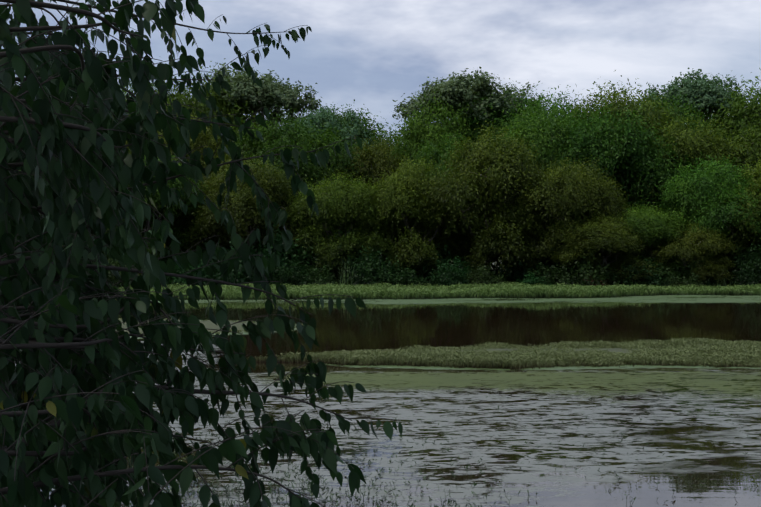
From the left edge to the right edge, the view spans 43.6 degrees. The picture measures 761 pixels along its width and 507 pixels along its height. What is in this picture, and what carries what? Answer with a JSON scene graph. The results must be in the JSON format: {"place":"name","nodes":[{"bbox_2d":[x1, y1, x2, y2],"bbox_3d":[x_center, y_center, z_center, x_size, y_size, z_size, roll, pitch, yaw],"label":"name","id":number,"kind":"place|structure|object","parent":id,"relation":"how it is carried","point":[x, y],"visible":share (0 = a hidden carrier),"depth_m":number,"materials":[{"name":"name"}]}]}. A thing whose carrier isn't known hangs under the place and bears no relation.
{"place":"outdoors","nodes":[
{"label":"outdoors","id":0,"kind":"place"},
{"bbox_2d":[118,318,302,335],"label":"marsh grass","id":1,"kind":"structure","parent":0,"point":[239,331],"depth_m":34.04,"materials":[{"name":"green plant"}]},
{"bbox_2d":[0,0,760,255],"label":"sky","id":2,"kind":"structure","parent":0,"point":[372,53],"materials":[{"name":"grey"}]},
{"bbox_2d":[15,295,760,506],"bbox_3d":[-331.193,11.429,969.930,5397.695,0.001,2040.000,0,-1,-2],"label":"pond water","id":3,"kind":"structure","parent":0,"point":[547,406],"depth_m":15.11,"materials":[{"name":"black liquid"}]},
{"bbox_2d":[72,378,758,506],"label":"aquatic plants","id":4,"kind":"object","parent":3,"relation":"on","point":[284,493],"visible":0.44,"depth_m":9.84,"materials":[{"name":"green plant"}]},
{"bbox_2d":[119,280,760,299],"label":"marsh grass","id":5,"kind":"structure","parent":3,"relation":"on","point":[374,291],"depth_m":63.59,"materials":[{"name":"green plant"}]},
{"bbox_2d":[116,260,660,364],"bbox_3d":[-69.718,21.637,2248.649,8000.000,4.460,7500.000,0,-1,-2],"label":"ground","id":6,"kind":"structure","parent":0,"point":[209,325],"depth_m":31.55,"materials":[{"name":"green plant"}]},
{"bbox_2d":[17,168,115,265],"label":"willow tree","id":7,"kind":"object","parent":6,"relation":"on","point":[90,227],"depth_m":79.75,"materials":[{"name":"green plant"}]},
{"bbox_2d":[106,258,141,287],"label":"understory bush","id":8,"kind":"object","parent":6,"relation":"on","point":[110,273],"visible":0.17,"depth_m":75.21,"materials":[{"name":"green plant"}]},
{"bbox_2d":[86,140,165,259],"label":"willow tree","id":9,"kind":"object","parent":6,"relation":"on","point":[92,232],"depth_m":87.19,"materials":[{"name":"green plant"}]},
{"bbox_2d":[85,146,211,265],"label":"willow tree","id":10,"kind":"object","parent":6,"relation":"on","point":[178,186],"visible":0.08,"depth_m":82.32,"materials":[{"name":"green plant"}]},
{"bbox_2d":[88,56,221,244],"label":"willow tree","id":11,"kind":"object","parent":6,"relation":"on","point":[130,89],"depth_m":99.00,"materials":[{"name":"green plant"}]},
{"bbox_2d":[164,261,172,284],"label":"understory bush","id":12,"kind":"object","parent":6,"relation":"on","point":[167,279],"visible":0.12,"depth_m":77.41,"materials":[{"name":"green plant"}]},
{"bbox_2d":[159,247,181,281],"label":"understory bush","id":13,"kind":"object","parent":6,"relation":"on","point":[166,258],"visible":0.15,"depth_m":81.55,"materials":[{"name":"green plant"}]},
{"bbox_2d":[125,102,256,248],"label":"willow tree","id":14,"kind":"object","parent":6,"relation":"on","point":[209,141],"visible":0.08,"depth_m":89.47,"materials":[{"name":"green plant"}]},
{"bbox_2d":[169,264,216,283],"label":"understory bush","id":15,"kind":"object","parent":6,"relation":"on","point":[193,273],"visible":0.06,"depth_m":77.49,"materials":[{"name":"green plant"}]},
{"bbox_2d":[166,250,232,286],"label":"understory bush","id":16,"kind":"object","parent":6,"relation":"on","point":[181,281],"visible":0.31,"depth_m":75.70,"materials":[{"name":"green plant"}]},
{"bbox_2d":[149,61,281,238],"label":"willow tree","id":17,"kind":"object","parent":6,"relation":"on","point":[226,112],"visible":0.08,"depth_m":97.39,"materials":[{"name":"green plant"}]},
{"bbox_2d":[203,238,266,284],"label":"understory bush","id":18,"kind":"object","parent":6,"relation":"on","point":[233,277],"visible":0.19,"depth_m":75.82,"materials":[{"name":"green plant"}]},
{"bbox_2d":[181,152,332,262],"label":"willow tree","id":19,"kind":"object","parent":6,"relation":"on","point":[241,202],"visible":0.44,"depth_m":81.22,"materials":[{"name":"green plant"}]},
{"bbox_2d":[199,58,322,149],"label":"cottonwood tree","id":20,"kind":"object","parent":6,"relation":"on","point":[270,96],"visible":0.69,"depth_m":101.79,"materials":[{"name":"green plant"}]},
{"bbox_2d":[228,244,294,285],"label":"understory bush","id":21,"kind":"object","parent":6,"relation":"on","point":[268,258],"visible":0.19,"depth_m":76.92,"materials":[{"name":"green plant"}]},
{"bbox_2d":[250,224,334,277],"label":"understory bush","id":22,"kind":"object","parent":6,"relation":"on","point":[278,240],"visible":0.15,"depth_m":80.26,"materials":[{"name":"green plant"}]},
{"bbox_2d":[267,260,322,285],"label":"understory bush","id":23,"kind":"object","parent":6,"relation":"on","point":[300,279],"visible":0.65,"depth_m":76.56,"materials":[{"name":"green plant"}]},
{"bbox_2d":[213,105,377,239],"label":"willow tree","id":24,"kind":"object","parent":6,"relation":"on","point":[311,171],"visible":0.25,"depth_m":90.71,"materials":[{"name":"green plant"}]},
{"bbox_2d":[287,247,335,281],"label":"understory bush","id":25,"kind":"object","parent":6,"relation":"on","point":[306,262],"visible":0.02,"depth_m":81.64,"materials":[{"name":"green plant"}]},
{"bbox_2d":[296,265,339,285],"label":"understory bush","id":26,"kind":"object","parent":6,"relation":"on","point":[326,278],"visible":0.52,"depth_m":77.34,"materials":[{"name":"green plant"}]},
{"bbox_2d":[289,226,362,282],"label":"understory bush","id":27,"kind":"object","parent":6,"relation":"on","point":[341,267],"visible":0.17,"depth_m":80.21,"materials":[{"name":"green plant"}]},
{"bbox_2d":[279,104,375,222],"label":"cottonwood tree","id":28,"kind":"object","parent":6,"relation":"on","point":[323,115],"visible":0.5,"depth_m":97.81,"materials":[{"name":"green plant"}]},
{"bbox_2d":[281,169,397,281],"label":"willow tree","id":29,"kind":"object","parent":6,"relation":"on","point":[338,208],"visible":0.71,"depth_m":80.97,"materials":[{"name":"green plant"}]},
{"bbox_2d":[333,263,357,284],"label":"cattails","id":30,"kind":"object","parent":6,"relation":"on","point":[347,275],"visible":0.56,"depth_m":76.61,"materials":[{"name":"green plant"}]},
{"bbox_2d":[300,99,390,243],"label":"willow tree","id":31,"kind":"object","parent":6,"relation":"on","point":[366,130],"visible":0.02,"depth_m":99.05,"materials":[{"name":"green plant"}]},
{"bbox_2d":[335,245,399,285],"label":"understory bush","id":32,"kind":"object","parent":6,"relation":"on","point":[357,278],"visible":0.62,"depth_m":77.43,"materials":[{"name":"green plant"}]},
{"bbox_2d":[335,104,399,155],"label":"willow tree","id":33,"kind":"object","parent":6,"relation":"on","point":[378,127],"depth_m":114.84,"materials":[{"name":"green plant"}]},
{"bbox_2d":[319,132,439,262],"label":"willow tree","id":34,"kind":"object","parent":6,"relation":"on","point":[382,158],"visible":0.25,"depth_m":91.23,"materials":[{"name":"green plant"}]},
{"bbox_2d":[364,122,400,164],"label":"willow tree","id":35,"kind":"object","parent":6,"relation":"on","point":[380,130],"visible":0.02,"depth_m":111.07,"materials":[{"name":"green plant"}]},
{"bbox_2d":[346,255,427,285],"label":"understory bush","id":36,"kind":"object","parent":6,"relation":"on","point":[380,273],"visible":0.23,"depth_m":76.74,"materials":[{"name":"green plant"}]},
{"bbox_2d":[383,248,430,280],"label":"understory bush","id":37,"kind":"object","parent":6,"relation":"on","point":[411,267],"visible":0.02,"depth_m":82.91,"materials":[{"name":"green plant"}]},
{"bbox_2d":[384,268,430,285],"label":"understory bush","id":38,"kind":"object","parent":6,"relation":"on","point":[414,280],"visible":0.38,"depth_m":76.83,"materials":[{"name":"green plant"}]},
{"bbox_2d":[366,150,484,279],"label":"willow tree","id":39,"kind":"object","parent":6,"relation":"on","point":[403,189],"visible":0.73,"depth_m":82.56,"materials":[{"name":"green plant"}]},
{"bbox_2d":[396,244,457,284],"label":"understory bush","id":40,"kind":"object","parent":6,"relation":"on","point":[441,258],"visible":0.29,"depth_m":81.23,"materials":[{"name":"green plant"}]},
{"bbox_2d":[387,88,479,261],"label":"willow tree","id":41,"kind":"object","parent":6,"relation":"on","point":[418,130],"visible":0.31,"depth_m":98.51,"materials":[{"name":"green plant"}]},
{"bbox_2d":[427,263,467,286],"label":"understory bush","id":42,"kind":"object","parent":6,"relation":"on","point":[440,281],"visible":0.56,"depth_m":77.29,"materials":[{"name":"green plant"}]},
{"bbox_2d":[428,256,475,284],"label":"understory bush","id":43,"kind":"object","parent":6,"relation":"on","point":[462,270],"visible":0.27,"depth_m":78.85,"materials":[{"name":"green plant"}]},
{"bbox_2d":[404,127,501,263],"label":"willow tree","id":44,"kind":"object","parent":6,"relation":"on","point":[431,150],"visible":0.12,"depth_m":91.32,"materials":[{"name":"green plant"}]},
{"bbox_2d":[392,67,547,270],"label":"cottonwood tree","id":45,"kind":"object","parent":6,"relation":"on","point":[456,91],"visible":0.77,"depth_m":101.24,"materials":[{"name":"green plant"}]},
{"bbox_2d":[450,260,497,278],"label":"understory bush","id":46,"kind":"object","parent":6,"relation":"on","point":[474,267],"visible":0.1,"depth_m":81.07,"materials":[{"name":"green plant"}]},
{"bbox_2d":[413,121,554,272],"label":"willow tree","id":47,"kind":"object","parent":6,"relation":"on","point":[501,175],"visible":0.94,"depth_m":81.40,"materials":[{"name":"green plant"}]},
{"bbox_2d":[465,263,506,284],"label":"understory bush","id":48,"kind":"object","parent":6,"relation":"on","point":[492,280],"visible":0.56,"depth_m":77.33,"materials":[{"name":"green plant"}]},
{"bbox_2d":[443,81,547,265],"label":"willow tree","id":49,"kind":"object","parent":6,"relation":"on","point":[498,116],"visible":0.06,"depth_m":100.85,"materials":[{"name":"green plant"}]},
{"bbox_2d":[497,251,537,282],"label":"understory bush","id":50,"kind":"object","parent":6,"relation":"on","point":[516,278],"visible":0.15,"depth_m":81.62,"materials":[{"name":"green plant"}]},
{"bbox_2d":[484,233,558,282],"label":"understory bush","id":51,"kind":"object","parent":6,"relation":"on","point":[509,269],"visible":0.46,"depth_m":81.13,"materials":[{"name":"green plant"}]},
{"bbox_2d":[515,271,551,285],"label":"understory bush","id":52,"kind":"object","parent":6,"relation":"on","point":[531,280],"visible":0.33,"depth_m":76.77,"materials":[{"name":"green plant"}]},
{"bbox_2d":[479,81,603,240],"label":"willow tree","id":53,"kind":"object","parent":6,"relation":"on","point":[554,106],"visible":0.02,"depth_m":98.85,"materials":[{"name":"green plant"}]},
{"bbox_2d":[464,96,632,254],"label":"willow tree","id":54,"kind":"object","parent":6,"relation":"on","point":[541,140],"visible":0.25,"depth_m":91.65,"materials":[{"name":"green plant"}]},
{"bbox_2d":[523,262,585,285],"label":"understory bush","id":55,"kind":"object","parent":6,"relation":"on","point":[559,273],"visible":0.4,"depth_m":77.55,"materials":[{"name":"green plant"}]},
{"bbox_2d":[526,228,610,283],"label":"understory bush","id":56,"kind":"object","parent":6,"relation":"on","point":[558,264],"visible":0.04,"depth_m":80.12,"materials":[{"name":"green plant"}]},
{"bbox_2d":[510,151,635,272],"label":"willow tree","id":57,"kind":"object","parent":6,"relation":"on","point":[573,194],"visible":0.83,"depth_m":80.49,"materials":[{"name":"green plant"}]},
{"bbox_2d":[554,249,611,285],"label":"understory bush","id":58,"kind":"object","parent":6,"relation":"on","point":[583,268],"visible":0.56,"depth_m":77.07,"materials":[{"name":"green plant"}]},
{"bbox_2d":[583,276,610,285],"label":"shrub","id":59,"kind":"object","parent":6,"relation":"on","point":[592,280],"visible":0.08,"depth_m":76.20,"materials":[{"name":"green plant"}]},
{"bbox_2d":[546,212,661,283],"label":"willow tree","id":60,"kind":"object","parent":6,"relation":"on","point":[611,239],"visible":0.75,"depth_m":78.15,"materials":[{"name":"green plant"}]},
{"bbox_2d":[595,267,625,285],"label":"understory bush","id":61,"kind":"object","parent":6,"relation":"on","point":[613,281],"visible":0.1,"depth_m":77.22,"materials":[{"name":"green plant"}]},
{"bbox_2d":[538,93,698,228],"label":"willow tree","id":62,"kind":"object","parent":6,"relation":"on","point":[584,144],"visible":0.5,"depth_m":89.67,"materials":[{"name":"green plant"}]},
{"bbox_2d":[552,70,698,221],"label":"willow tree","id":63,"kind":"object","parent":6,"relation":"on","point":[615,95],"visible":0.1,"depth_m":94.89,"materials":[{"name":"green plant"}]},
{"bbox_2d":[616,245,675,283],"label":"understory bush","id":64,"kind":"object","parent":6,"relation":"on","point":[640,256],"visible":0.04,"depth_m":81.10,"materials":[{"name":"green plant"}]},
{"bbox_2d":[616,257,679,285],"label":"understory bush","id":65,"kind":"object","parent":6,"relation":"on","point":[654,281],"visible":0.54,"depth_m":76.76,"materials":[{"name":"green plant"}]},
{"bbox_2d":[607,199,696,276],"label":"willow tree","id":66,"kind":"object","parent":6,"relation":"on","point":[654,227],"visible":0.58,"depth_m":80.29,"materials":[{"name":"green plant"}]},
{"bbox_2d":[626,86,730,249],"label":"willow tree","id":67,"kind":"object","parent":6,"relation":"on","point":[689,110],"visible":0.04,"depth_m":97.80,"materials":[{"name":"green plant"}]},
{"bbox_2d":[649,263,709,286],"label":"understory bush","id":68,"kind":"object","parent":6,"relation":"on","point":[690,281],"visible":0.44,"depth_m":77.07,"materials":[{"name":"green plant"}]},
{"bbox_2d":[609,107,758,236],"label":"willow tree","id":69,"kind":"object","parent":6,"relation":"on","point":[703,145],"visible":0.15,"depth_m":91.47,"materials":[{"name":"green plant"}]},
{"bbox_2d":[641,67,749,123],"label":"cottonwood tree","id":70,"kind":"object","parent":6,"relation":"on","point":[703,90],"visible":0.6,"depth_m":103.05,"materials":[{"name":"green plant"}]},
{"bbox_2d":[650,222,743,284],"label":"willow tree","id":71,"kind":"object","parent":6,"relation":"on","point":[690,249],"visible":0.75,"depth_m":78.27,"materials":[{"name":"green plant"}]},
{"bbox_2d":[676,256,720,286],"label":"understory bush","id":72,"kind":"object","parent":6,"relation":"on","point":[705,283],"visible":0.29,"depth_m":78.63,"materials":[{"name":"green plant"}]},
{"bbox_2d":[654,152,760,262],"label":"willow tree","id":73,"kind":"object","parent":6,"relation":"on","point":[710,192],"visible":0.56,"depth_m":81.69,"materials":[{"name":"green plant"}]},
{"bbox_2d":[660,248,754,275],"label":"understory bush","id":74,"kind":"object","parent":6,"relation":"on","point":[732,271],"visible":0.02,"depth_m":81.03,"materials":[{"name":"green plant"}]},
{"bbox_2d":[707,275,733,285],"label":"understory bush","id":75,"kind":"object","parent":6,"relation":"on","point":[719,281],"visible":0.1,"depth_m":78.08,"materials":[{"name":"green plant"}]},
{"bbox_2d":[711,270,735,286],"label":"cattails","id":76,"kind":"object","parent":6,"relation":"on","point":[724,283],"visible":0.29,"depth_m":77.73,"materials":[{"name":"green plant"}]},
{"bbox_2d":[693,108,760,229],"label":"willow tree","id":77,"kind":"object","parent":6,"relation":"on","point":[755,144],"visible":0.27,"depth_m":92.00,"materials":[{"name":"green plant"}]},
{"bbox_2d":[697,68,760,145],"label":"willow tree","id":78,"kind":"object","parent":6,"relation":"on","point":[737,112],"visible":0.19,"depth_m":99.47,"materials":[{"name":"green plant"}]},
{"bbox_2d":[717,156,760,254],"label":"willow tree","id":79,"kind":"object","parent":6,"relation":"on","point":[746,233],"visible":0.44,"depth_m":80.94,"materials":[{"name":"green plant"}]},
{"bbox_2d":[720,229,759,283],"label":"understory bush","id":80,"kind":"object","parent":6,"relation":"on","point":[737,254],"visible":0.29,"depth_m":81.64,"materials":[{"name":"green plant"}]},
{"bbox_2d":[725,244,760,286],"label":"understory bush","id":81,"kind":"object","parent":6,"relation":"on","point":[745,276],"visible":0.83,"depth_m":76.95,"materials":[{"name":"green plant"}]},
{"bbox_2d":[247,337,760,369],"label":"marsh grass","id":82,"kind":"structure","parent":0,"point":[705,352],"depth_m":22.24,"materials":[{"name":"green plant"}]},
{"bbox_3d":[-2.811,-3.837,0.496,12.941,12.474,11.882,0,-1,-2],"label":"tree crown","id":83,"kind":"object","parent":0,"visible":0},
{"bbox_2d":[0,0,402,506],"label":"tree","id":84,"kind":"object","parent":83,"relation":"attached to","point":[71,410],"visible":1,"depth_m":3.07,"materials":[{"name":"green plant"}]}
]}

